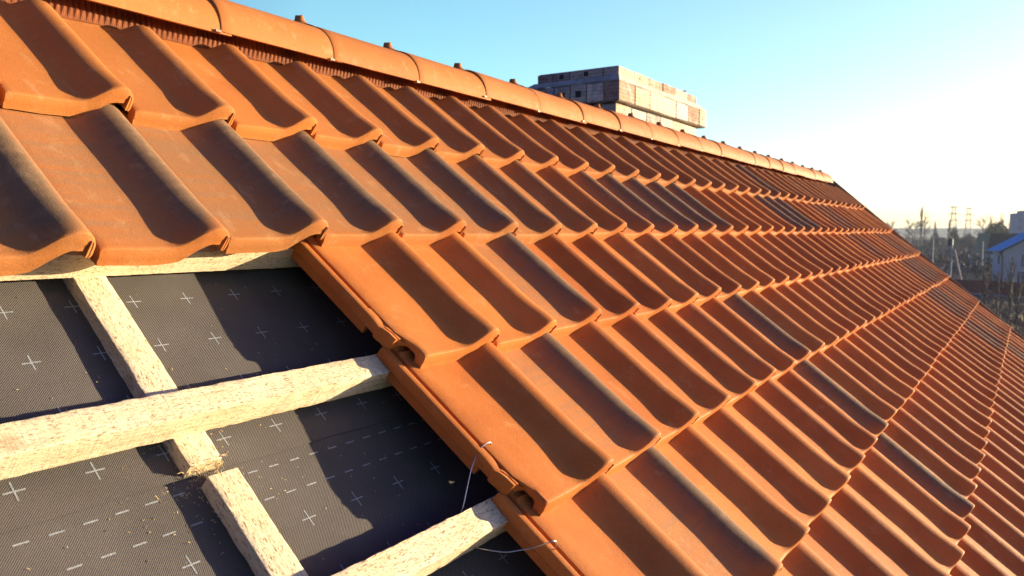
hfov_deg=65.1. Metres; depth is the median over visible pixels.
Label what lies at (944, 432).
roof tile
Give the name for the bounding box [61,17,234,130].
roof tile
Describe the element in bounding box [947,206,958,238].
pylon
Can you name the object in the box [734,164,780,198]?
roof tile
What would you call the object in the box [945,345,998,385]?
roof tile
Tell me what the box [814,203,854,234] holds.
roof tile
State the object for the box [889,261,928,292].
roof tile
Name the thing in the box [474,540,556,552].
tie wire
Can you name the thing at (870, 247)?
roof tile
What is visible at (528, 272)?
roof tile
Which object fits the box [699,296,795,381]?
roof tile
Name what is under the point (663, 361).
roof tile
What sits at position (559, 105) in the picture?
ridge tile
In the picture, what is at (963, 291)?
roof tile
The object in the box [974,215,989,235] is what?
bare tree
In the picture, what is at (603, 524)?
roof tile
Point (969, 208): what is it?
pylon
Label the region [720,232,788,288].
roof tile
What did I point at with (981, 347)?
roof tile
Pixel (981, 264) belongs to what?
utility pole
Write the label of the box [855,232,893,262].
roof tile
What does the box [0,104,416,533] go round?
underlay sheet
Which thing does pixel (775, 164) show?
ridge tile
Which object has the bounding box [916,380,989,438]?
roof tile
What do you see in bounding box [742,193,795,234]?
roof tile
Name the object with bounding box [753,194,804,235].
roof tile
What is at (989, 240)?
dark roof house
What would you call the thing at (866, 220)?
roof tile
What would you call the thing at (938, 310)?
roof tile
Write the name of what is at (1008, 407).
roof tile
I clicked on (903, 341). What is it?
roof tile
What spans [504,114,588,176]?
roof tile
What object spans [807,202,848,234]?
roof tile
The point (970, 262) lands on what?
utility pole
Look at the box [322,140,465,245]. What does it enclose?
roof tile
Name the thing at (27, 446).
tile batten
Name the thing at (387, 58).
ridge tile
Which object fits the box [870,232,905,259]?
roof tile
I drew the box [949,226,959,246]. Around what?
bush
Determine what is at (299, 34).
ridge tile
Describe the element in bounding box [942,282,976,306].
roof tile
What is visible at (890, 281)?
roof tile
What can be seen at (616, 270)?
roof tile
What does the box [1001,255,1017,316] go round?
sapling
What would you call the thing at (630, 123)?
ridge tile
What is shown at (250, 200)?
roof tile
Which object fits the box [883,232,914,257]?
roof tile
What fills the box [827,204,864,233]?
roof tile
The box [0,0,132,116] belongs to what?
roof tile
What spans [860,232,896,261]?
roof tile
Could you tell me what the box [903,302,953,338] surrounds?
roof tile
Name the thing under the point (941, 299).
roof tile
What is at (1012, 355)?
roof tile
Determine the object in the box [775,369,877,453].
roof tile
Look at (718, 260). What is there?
roof tile
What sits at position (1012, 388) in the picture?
roof tile
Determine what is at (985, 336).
roof tile
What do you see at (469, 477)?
tie wire
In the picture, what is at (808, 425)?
roof tile
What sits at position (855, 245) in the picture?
roof tile
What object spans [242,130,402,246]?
roof tile
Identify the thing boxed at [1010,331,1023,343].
roof tile
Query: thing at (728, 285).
roof tile
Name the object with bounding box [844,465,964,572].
roof tile
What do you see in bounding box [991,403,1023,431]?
roof tile
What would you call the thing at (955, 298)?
roof tile
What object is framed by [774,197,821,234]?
roof tile
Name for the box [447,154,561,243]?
roof tile
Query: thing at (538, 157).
roof tile
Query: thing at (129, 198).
roof tile
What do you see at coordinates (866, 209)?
verge flashing
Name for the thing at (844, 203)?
roof tile
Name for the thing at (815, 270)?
roof tile
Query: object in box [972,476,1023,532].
roof tile
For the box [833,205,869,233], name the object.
roof tile
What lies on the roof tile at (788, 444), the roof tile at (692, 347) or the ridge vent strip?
the roof tile at (692, 347)
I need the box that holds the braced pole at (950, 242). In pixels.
[948,236,961,279]
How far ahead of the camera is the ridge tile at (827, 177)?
8.12 m
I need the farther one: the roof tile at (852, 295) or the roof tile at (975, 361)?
the roof tile at (975, 361)
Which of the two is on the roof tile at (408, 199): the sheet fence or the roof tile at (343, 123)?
the roof tile at (343, 123)
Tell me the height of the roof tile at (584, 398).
0.130 m
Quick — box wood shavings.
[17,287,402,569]
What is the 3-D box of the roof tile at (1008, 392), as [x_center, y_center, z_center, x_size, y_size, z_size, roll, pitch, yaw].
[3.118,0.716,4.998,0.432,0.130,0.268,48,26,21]
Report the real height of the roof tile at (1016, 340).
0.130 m
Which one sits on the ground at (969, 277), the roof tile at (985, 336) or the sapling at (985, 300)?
the sapling at (985, 300)
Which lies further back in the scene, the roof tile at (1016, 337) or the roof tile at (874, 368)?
the roof tile at (1016, 337)
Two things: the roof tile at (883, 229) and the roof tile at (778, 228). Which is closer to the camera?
the roof tile at (778, 228)
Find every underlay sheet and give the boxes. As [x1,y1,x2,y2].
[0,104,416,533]
[0,412,546,575]
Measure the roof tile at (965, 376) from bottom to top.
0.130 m
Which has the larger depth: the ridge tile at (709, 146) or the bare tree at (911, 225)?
the bare tree at (911, 225)
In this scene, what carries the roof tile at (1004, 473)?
on the underlay sheet at (336, 506)
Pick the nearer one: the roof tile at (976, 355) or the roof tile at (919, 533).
the roof tile at (919, 533)
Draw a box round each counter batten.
[62,276,224,476]
[201,468,307,575]
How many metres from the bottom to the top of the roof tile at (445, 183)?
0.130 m
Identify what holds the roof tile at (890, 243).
on the roof tile at (922, 270)
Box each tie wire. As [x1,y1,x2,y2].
[461,442,491,512]
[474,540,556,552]
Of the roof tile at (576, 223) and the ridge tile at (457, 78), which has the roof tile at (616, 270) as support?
the roof tile at (576, 223)
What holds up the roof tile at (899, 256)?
on the roof tile at (915, 272)
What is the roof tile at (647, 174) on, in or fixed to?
on the roof tile at (706, 226)
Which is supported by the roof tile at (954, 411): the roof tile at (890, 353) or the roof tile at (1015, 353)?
the roof tile at (890, 353)
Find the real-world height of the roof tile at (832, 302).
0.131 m
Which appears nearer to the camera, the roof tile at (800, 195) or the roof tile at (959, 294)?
the roof tile at (800, 195)
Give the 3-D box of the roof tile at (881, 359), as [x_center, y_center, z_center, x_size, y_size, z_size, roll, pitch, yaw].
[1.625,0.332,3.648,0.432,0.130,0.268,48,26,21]
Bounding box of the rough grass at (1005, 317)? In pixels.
[980,301,1023,337]
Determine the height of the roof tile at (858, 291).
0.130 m
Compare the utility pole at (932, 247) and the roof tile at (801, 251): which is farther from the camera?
the utility pole at (932, 247)
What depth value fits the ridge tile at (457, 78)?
2.85 m
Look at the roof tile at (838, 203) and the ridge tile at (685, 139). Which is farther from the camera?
the roof tile at (838, 203)
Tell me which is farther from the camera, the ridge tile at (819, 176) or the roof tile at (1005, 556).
the ridge tile at (819, 176)
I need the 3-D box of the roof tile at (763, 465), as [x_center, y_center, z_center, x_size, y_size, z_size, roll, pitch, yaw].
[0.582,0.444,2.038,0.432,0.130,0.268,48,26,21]
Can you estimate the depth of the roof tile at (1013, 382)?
5.46 m
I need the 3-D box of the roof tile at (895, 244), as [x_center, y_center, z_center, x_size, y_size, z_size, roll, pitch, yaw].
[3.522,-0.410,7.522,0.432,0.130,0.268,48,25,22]
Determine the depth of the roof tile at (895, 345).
4.08 m
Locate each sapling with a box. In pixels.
[975,264,994,305]
[990,270,1006,314]
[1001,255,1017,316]
[1010,272,1023,322]
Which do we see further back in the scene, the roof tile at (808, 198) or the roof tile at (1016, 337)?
the roof tile at (1016, 337)
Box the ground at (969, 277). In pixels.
[900,235,1023,309]
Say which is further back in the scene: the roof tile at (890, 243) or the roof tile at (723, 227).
the roof tile at (890, 243)
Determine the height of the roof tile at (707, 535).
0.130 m
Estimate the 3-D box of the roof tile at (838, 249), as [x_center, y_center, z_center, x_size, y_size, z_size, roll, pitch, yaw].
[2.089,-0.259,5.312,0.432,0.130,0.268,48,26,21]
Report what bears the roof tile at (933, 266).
on the roof tile at (963, 291)
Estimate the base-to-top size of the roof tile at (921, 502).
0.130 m
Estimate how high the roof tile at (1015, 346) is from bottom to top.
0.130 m
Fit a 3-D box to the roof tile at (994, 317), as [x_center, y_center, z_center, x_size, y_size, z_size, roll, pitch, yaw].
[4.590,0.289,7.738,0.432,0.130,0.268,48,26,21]
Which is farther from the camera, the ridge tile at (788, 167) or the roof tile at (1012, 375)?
the ridge tile at (788, 167)
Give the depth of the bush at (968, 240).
328.76 m
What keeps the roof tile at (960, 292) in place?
on the roof tile at (993, 319)
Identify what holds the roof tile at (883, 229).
on the roof tile at (898, 244)
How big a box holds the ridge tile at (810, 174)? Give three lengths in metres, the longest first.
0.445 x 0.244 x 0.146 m
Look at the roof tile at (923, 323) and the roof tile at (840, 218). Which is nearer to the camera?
the roof tile at (923, 323)
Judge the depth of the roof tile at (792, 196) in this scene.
5.99 m
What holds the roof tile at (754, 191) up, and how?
on the roof tile at (800, 228)
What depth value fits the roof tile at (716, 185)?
4.59 m
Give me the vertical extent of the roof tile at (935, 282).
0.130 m
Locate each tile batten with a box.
[0,244,299,280]
[0,354,392,479]
[332,496,507,575]
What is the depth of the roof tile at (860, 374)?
3.27 m
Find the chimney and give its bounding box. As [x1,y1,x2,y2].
[528,65,706,134]
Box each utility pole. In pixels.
[931,235,945,261]
[969,249,971,267]
[980,242,982,274]
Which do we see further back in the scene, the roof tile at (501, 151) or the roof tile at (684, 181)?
the roof tile at (684, 181)
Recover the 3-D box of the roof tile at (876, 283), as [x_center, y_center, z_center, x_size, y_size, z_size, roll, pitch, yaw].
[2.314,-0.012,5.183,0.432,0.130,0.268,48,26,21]
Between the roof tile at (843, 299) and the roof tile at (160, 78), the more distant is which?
the roof tile at (843, 299)
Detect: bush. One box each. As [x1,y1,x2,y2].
[930,229,939,246]
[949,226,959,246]
[958,232,975,249]
[984,221,1009,232]
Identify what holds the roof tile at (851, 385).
on the roof tile at (933, 462)
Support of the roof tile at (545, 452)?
on the roof tile at (603, 524)
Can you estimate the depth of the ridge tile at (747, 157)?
5.83 m
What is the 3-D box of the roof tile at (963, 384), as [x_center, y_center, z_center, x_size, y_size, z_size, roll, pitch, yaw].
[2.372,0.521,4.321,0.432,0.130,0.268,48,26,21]
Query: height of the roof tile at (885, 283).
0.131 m
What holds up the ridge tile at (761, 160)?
on the house under construction
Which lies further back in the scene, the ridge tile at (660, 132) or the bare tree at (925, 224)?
the bare tree at (925, 224)
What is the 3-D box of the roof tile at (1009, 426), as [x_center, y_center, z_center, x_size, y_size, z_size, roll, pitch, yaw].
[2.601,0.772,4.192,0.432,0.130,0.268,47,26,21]
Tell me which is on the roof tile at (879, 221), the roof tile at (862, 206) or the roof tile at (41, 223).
the roof tile at (862, 206)
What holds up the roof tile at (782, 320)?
on the roof tile at (851, 385)
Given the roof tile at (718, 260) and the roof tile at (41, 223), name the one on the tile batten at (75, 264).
the roof tile at (41, 223)
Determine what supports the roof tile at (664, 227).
on the roof tile at (728, 285)
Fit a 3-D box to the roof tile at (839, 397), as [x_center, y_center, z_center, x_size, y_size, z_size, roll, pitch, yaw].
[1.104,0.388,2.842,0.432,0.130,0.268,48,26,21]
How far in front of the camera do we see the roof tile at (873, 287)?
5.01 m
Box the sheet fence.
[954,279,1023,297]
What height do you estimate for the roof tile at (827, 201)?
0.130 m
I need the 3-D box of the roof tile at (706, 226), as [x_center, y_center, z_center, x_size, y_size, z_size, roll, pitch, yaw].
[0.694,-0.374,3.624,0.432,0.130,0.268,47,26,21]
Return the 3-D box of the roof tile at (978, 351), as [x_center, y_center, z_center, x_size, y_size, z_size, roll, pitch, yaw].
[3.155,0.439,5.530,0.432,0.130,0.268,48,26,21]
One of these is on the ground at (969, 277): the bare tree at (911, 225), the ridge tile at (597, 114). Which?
the bare tree at (911, 225)
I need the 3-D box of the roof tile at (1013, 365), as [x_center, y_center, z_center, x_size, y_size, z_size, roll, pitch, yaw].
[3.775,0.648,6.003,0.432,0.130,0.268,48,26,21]
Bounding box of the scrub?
[903,234,1023,278]
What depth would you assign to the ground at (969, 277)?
142.67 m
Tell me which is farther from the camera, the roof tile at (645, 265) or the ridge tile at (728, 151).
the ridge tile at (728, 151)
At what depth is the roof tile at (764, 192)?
5.39 m
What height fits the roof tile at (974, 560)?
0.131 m
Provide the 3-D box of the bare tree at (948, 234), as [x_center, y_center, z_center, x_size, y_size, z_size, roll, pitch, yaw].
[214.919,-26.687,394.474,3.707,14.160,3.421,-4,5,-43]
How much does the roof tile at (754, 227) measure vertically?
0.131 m
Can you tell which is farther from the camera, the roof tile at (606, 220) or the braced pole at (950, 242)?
the braced pole at (950, 242)
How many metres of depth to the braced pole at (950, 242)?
109.58 m
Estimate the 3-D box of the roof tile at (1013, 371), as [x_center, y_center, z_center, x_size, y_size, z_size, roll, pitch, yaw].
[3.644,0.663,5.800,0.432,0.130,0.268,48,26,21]
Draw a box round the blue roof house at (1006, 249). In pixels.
[986,232,1023,281]
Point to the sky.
(907, 106)
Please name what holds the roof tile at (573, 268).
on the roof tile at (663, 361)
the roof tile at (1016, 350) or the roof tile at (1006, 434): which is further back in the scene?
the roof tile at (1016, 350)
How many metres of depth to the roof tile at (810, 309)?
3.60 m
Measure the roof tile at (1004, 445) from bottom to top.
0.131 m
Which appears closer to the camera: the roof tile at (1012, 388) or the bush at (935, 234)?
the roof tile at (1012, 388)
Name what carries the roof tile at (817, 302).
on the roof tile at (881, 359)
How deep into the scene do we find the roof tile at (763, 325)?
3.00 m
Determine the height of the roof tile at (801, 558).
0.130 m
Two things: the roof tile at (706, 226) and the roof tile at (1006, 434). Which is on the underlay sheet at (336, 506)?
the roof tile at (1006, 434)
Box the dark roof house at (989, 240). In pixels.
[972,233,1019,267]
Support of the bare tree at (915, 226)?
on the ground at (969, 277)
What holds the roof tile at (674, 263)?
on the roof tile at (739, 328)
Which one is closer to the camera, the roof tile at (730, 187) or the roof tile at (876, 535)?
the roof tile at (876, 535)
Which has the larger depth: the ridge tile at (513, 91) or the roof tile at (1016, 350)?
the roof tile at (1016, 350)
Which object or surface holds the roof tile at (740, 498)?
on the roof tile at (801, 558)
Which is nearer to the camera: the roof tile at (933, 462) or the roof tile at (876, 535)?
the roof tile at (876, 535)
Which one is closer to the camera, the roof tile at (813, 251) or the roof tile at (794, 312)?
the roof tile at (794, 312)
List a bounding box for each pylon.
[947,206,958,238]
[963,207,973,237]
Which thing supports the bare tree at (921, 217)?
on the ground at (969, 277)
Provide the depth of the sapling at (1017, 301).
66.03 m
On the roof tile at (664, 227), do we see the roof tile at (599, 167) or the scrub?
the roof tile at (599, 167)
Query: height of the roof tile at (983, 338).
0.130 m
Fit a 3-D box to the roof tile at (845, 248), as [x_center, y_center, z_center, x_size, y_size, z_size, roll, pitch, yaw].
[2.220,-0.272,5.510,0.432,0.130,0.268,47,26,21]
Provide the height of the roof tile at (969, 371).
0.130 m
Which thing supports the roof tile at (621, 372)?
on the roof tile at (740, 498)
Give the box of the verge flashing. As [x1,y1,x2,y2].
[826,180,1023,340]
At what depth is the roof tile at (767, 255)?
3.93 m
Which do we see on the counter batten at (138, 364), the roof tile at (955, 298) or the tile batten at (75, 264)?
the tile batten at (75, 264)
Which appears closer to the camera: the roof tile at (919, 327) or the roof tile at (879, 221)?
the roof tile at (919, 327)
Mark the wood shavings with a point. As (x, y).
(188, 488)
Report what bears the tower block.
on the ground at (969, 277)
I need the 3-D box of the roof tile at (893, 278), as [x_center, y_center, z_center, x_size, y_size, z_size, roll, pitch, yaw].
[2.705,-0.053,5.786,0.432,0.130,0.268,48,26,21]
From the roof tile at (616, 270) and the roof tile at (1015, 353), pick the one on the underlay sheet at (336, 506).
the roof tile at (1015, 353)
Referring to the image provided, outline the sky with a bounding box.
[228,0,1023,228]
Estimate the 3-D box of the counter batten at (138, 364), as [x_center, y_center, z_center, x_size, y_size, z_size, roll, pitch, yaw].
[-0.807,-0.112,1.389,1.138,0.038,0.082,48,26,21]
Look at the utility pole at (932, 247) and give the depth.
145.84 m
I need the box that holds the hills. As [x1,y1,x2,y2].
[892,228,1008,234]
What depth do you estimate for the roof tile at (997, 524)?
2.84 m
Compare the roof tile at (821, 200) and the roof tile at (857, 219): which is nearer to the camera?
the roof tile at (821, 200)
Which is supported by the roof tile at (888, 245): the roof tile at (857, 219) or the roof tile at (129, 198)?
the roof tile at (857, 219)
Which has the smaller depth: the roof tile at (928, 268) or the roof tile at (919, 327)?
the roof tile at (919, 327)
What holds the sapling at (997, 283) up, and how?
on the ground at (969, 277)
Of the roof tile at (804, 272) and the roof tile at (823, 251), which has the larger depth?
the roof tile at (823, 251)
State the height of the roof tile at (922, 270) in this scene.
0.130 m
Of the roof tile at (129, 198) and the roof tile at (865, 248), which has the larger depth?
the roof tile at (865, 248)
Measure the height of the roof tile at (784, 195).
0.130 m
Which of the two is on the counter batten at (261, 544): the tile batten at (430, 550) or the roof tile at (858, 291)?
the tile batten at (430, 550)
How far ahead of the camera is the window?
127.37 m
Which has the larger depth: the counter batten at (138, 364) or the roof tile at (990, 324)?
the roof tile at (990, 324)
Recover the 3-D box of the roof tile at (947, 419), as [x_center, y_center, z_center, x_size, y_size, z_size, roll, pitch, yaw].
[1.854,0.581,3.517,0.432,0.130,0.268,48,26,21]
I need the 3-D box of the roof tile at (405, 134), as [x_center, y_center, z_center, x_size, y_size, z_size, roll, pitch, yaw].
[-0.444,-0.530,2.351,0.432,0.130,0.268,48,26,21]
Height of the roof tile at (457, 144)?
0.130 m
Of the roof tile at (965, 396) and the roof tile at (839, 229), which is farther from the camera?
the roof tile at (839, 229)
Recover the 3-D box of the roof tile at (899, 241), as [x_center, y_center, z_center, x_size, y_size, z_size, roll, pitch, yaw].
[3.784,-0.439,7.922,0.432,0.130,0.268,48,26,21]
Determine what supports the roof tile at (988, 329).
on the roof tile at (1015, 353)
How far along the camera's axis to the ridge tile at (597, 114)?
3.83 m
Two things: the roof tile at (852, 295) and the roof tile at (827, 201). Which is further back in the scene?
the roof tile at (827, 201)
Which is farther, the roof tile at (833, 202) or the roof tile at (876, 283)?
the roof tile at (833, 202)
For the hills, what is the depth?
2028.31 m
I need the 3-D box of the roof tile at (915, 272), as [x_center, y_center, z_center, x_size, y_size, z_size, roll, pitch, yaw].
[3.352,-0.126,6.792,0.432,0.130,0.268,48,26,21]
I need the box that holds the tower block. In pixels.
[1009,211,1023,232]
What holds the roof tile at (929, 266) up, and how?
on the roof tile at (960, 292)
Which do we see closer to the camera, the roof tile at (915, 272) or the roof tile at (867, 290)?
the roof tile at (867, 290)
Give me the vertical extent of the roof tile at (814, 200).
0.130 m
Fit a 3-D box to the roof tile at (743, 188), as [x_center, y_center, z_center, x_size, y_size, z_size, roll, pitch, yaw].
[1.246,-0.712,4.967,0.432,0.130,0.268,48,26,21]
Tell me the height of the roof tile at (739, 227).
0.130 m
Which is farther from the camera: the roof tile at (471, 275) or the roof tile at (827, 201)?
the roof tile at (827, 201)
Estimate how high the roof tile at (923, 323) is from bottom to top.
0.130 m
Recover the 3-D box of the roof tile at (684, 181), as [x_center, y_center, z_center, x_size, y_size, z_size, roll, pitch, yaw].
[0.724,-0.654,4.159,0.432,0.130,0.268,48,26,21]
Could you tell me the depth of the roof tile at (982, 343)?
5.96 m
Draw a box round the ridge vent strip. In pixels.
[0,0,825,183]
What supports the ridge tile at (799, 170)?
on the house under construction
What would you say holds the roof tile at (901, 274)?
on the roof tile at (940, 307)
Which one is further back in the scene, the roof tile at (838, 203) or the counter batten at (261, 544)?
the roof tile at (838, 203)
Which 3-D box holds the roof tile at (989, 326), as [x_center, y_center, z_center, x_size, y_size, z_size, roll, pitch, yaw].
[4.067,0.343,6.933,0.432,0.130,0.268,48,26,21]
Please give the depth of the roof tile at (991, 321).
7.37 m
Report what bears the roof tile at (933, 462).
on the roof tile at (997, 524)
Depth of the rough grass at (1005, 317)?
69.25 m
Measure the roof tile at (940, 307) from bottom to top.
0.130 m
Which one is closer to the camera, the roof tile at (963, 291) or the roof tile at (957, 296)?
the roof tile at (957, 296)
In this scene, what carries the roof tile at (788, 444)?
on the roof tile at (876, 535)
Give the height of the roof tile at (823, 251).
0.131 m
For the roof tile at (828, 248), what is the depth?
5.14 m
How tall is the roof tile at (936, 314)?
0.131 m
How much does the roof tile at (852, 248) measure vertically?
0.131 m
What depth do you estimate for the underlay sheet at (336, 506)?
1.27 m
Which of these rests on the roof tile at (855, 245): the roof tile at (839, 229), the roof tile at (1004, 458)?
the roof tile at (839, 229)
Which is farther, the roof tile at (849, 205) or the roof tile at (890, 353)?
the roof tile at (849, 205)
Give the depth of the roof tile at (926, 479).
2.74 m
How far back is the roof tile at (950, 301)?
6.70 m
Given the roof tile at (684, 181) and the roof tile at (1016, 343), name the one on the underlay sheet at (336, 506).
the roof tile at (1016, 343)
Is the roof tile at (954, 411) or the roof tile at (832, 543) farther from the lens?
the roof tile at (954, 411)
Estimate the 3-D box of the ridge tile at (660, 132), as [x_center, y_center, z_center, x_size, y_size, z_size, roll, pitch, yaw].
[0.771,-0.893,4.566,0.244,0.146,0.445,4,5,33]
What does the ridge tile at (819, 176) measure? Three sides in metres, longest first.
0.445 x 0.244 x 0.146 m
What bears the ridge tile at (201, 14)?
on the house under construction
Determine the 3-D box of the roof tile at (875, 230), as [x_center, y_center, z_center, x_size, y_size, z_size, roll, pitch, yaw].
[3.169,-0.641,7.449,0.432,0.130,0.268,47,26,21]
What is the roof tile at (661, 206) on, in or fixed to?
on the roof tile at (718, 260)
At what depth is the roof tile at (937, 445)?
3.14 m
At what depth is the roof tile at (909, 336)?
4.49 m
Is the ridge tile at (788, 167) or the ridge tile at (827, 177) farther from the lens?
the ridge tile at (827, 177)
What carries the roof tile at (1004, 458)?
on the underlay sheet at (336, 506)
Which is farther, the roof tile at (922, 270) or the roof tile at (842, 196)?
the roof tile at (842, 196)
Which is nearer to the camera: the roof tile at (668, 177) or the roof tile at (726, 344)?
the roof tile at (726, 344)
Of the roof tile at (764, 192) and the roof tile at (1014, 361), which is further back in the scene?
the roof tile at (1014, 361)
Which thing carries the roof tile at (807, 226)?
on the roof tile at (828, 248)
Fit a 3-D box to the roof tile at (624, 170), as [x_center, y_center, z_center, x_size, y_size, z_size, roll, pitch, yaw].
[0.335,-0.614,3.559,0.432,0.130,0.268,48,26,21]
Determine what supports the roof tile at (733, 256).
on the roof tile at (794, 312)
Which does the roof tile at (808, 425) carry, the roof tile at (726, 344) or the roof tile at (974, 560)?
the roof tile at (726, 344)
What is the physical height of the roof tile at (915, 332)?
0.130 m
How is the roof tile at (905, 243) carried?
on the roof tile at (933, 266)
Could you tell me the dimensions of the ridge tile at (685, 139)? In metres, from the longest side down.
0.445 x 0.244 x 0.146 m
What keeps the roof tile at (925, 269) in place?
on the roof tile at (957, 296)
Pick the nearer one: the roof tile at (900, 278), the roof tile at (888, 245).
the roof tile at (900, 278)
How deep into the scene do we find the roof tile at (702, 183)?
4.39 m
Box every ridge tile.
[87,0,231,36]
[210,0,341,62]
[315,26,424,83]
[401,51,490,100]
[465,69,539,109]
[526,87,586,123]
[565,98,622,131]
[605,109,651,137]
[639,119,680,146]
[665,127,702,151]
[688,133,722,156]
[709,139,740,160]
[731,146,755,164]
[746,150,770,168]
[760,154,782,170]
[773,158,795,174]
[786,161,806,176]
[798,165,815,179]
[806,167,823,180]
[817,170,832,182]
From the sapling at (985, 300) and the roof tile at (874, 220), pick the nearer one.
the roof tile at (874, 220)
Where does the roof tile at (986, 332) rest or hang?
on the roof tile at (1012, 355)
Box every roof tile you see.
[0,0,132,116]
[0,104,229,265]
[0,117,95,276]
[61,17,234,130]
[118,109,327,253]
[162,39,317,140]
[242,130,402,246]
[248,58,382,149]
[291,232,499,368]
[316,73,438,156]
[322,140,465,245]
[376,342,613,515]
[377,86,483,162]
[390,148,517,243]
[410,232,556,352]
[425,96,524,167]
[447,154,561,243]
[468,105,557,171]
[470,232,601,337]
[492,473,707,575]
[494,159,597,242]
[503,332,660,476]
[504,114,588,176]
[525,233,638,327]
[533,165,626,240]
[535,119,614,179]
[556,320,699,447]
[566,126,638,182]
[567,233,671,320]
[568,170,653,239]
[591,132,660,185]
[596,173,677,239]
[601,231,698,312]
[603,313,730,426]
[609,446,782,575]
[612,136,678,186]
[622,177,697,238]
[632,232,720,306]
[635,142,695,189]
[642,308,756,408]
[646,180,715,237]
[652,146,711,190]
[657,424,809,561]
[660,233,740,301]
[665,182,732,237]
[669,149,724,192]
[674,302,775,392]
[681,232,758,296]
[684,152,738,193]
[684,185,747,236]
[695,406,831,525]
[699,156,749,195]
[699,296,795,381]
[701,187,760,236]
[701,232,774,292]
[711,158,760,196]
[716,189,773,235]
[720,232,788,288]
[722,293,810,368]
[723,161,770,197]
[726,392,850,497]
[729,191,784,235]
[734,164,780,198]
[736,232,800,285]
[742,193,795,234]
[742,289,824,359]
[744,166,789,199]
[751,232,811,282]
[752,378,864,473]
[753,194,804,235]
[755,168,797,201]
[759,286,838,352]
[763,170,804,201]
[763,232,822,279]
[764,195,813,235]
[772,172,812,202]
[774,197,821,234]
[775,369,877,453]
[776,232,832,277]
[776,283,848,344]
[776,541,839,575]
[780,175,818,204]
[783,198,828,234]
[787,176,824,204]
[787,233,840,275]
[789,280,858,337]
[792,199,836,234]
[792,359,887,436]
[794,177,830,205]
[797,232,848,273]
[799,200,842,234]
[801,179,836,205]
[801,278,866,332]
[802,511,896,575]
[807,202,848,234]
[807,232,856,272]
[808,180,842,206]
[808,350,896,421]
[812,276,874,327]
[813,181,846,206]
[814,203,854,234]
[815,232,861,269]
[820,183,852,207]
[820,203,858,233]
[823,232,867,268]
[823,274,882,322]
[824,184,856,208]
[824,345,905,410]
[824,486,950,575]
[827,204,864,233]
[830,185,860,208]
[830,232,874,267]
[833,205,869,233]
[833,272,889,318]
[834,187,864,209]
[835,338,914,399]
[838,206,874,232]
[838,233,878,265]
[841,271,894,314]
[843,206,877,232]
[844,233,883,264]
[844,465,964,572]
[846,332,919,388]
[848,207,881,232]
[849,269,900,311]
[850,233,888,263]
[853,208,885,233]
[854,267,905,307]
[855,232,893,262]
[856,208,889,233]
[856,327,926,380]
[859,446,970,544]
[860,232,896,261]
[862,209,892,232]
[862,266,909,304]
[865,322,931,372]
[866,232,901,260]
[868,265,914,302]
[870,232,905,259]
[873,232,908,258]
[873,264,918,299]
[873,318,935,365]
[873,432,974,519]
[878,232,911,258]
[879,263,921,295]
[880,315,939,358]
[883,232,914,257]
[883,418,976,498]
[884,262,925,294]
[887,233,917,256]
[887,311,943,352]
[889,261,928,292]
[890,232,920,255]
[892,260,931,291]
[892,408,980,480]
[893,308,947,349]
[897,260,934,286]
[898,305,950,343]
[901,259,937,287]
[901,398,984,464]
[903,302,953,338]
[905,258,940,286]
[908,257,943,284]
[909,300,956,334]
[910,388,986,450]
[911,257,945,280]
[913,297,959,331]
[914,256,946,281]
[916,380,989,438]
[917,255,949,280]
[917,295,961,327]
[921,293,964,324]
[922,373,991,427]
[924,292,966,321]
[928,290,968,318]
[928,367,993,416]
[930,287,970,315]
[932,360,994,407]
[934,286,971,312]
[936,353,996,399]
[937,285,973,311]
[939,284,974,308]
[941,349,998,392]
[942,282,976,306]
[944,281,977,304]
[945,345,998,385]
[946,279,979,302]
[948,341,1001,379]
[949,563,972,575]
[951,336,1001,374]
[954,333,1002,368]
[957,330,1003,363]
[957,537,1010,575]
[960,326,1004,358]
[962,323,1005,354]
[964,514,1023,575]
[965,321,1006,350]
[967,318,1007,347]
[967,493,1023,556]
[969,315,1007,343]
[970,313,1008,340]
[972,311,1009,336]
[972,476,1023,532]
[974,308,1009,333]
[975,306,1010,330]
[977,305,1010,328]
[977,463,1023,512]
[980,449,1023,496]
[983,437,1023,479]
[986,427,1023,465]
[988,417,1023,452]
[990,408,1023,441]
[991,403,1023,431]
[993,394,1023,422]
[996,382,1023,406]
[996,389,1023,413]
[999,377,1023,399]
[1000,366,1023,386]
[1000,371,1023,392]
[1002,362,1023,380]
[1003,357,1023,375]
[1004,353,1023,370]
[1006,346,1023,360]
[1006,349,1023,365]
[1007,343,1023,356]
[1008,337,1023,349]
[1008,340,1023,353]
[1009,334,1023,346]
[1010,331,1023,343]
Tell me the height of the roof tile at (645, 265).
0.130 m
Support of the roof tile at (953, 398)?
on the roof tile at (1004, 445)
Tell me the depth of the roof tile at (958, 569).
2.29 m
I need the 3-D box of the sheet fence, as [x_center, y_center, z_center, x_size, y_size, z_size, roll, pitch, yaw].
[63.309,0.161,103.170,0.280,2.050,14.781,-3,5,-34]
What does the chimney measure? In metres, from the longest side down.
1.675 x 1.192 x 0.738 m
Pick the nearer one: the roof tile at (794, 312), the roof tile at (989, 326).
the roof tile at (794, 312)
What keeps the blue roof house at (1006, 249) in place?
on the ground at (969, 277)
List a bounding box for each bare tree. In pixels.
[900,219,917,241]
[910,221,922,244]
[917,213,931,246]
[918,206,924,245]
[947,221,950,239]
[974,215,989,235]
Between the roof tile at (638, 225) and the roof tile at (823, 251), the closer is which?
the roof tile at (638, 225)
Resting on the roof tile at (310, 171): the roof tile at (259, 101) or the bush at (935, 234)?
the roof tile at (259, 101)
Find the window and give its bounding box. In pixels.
[1018,272,1023,281]
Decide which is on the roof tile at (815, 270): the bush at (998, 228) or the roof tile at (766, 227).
the roof tile at (766, 227)
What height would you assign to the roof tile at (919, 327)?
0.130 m
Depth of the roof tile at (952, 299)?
6.90 m

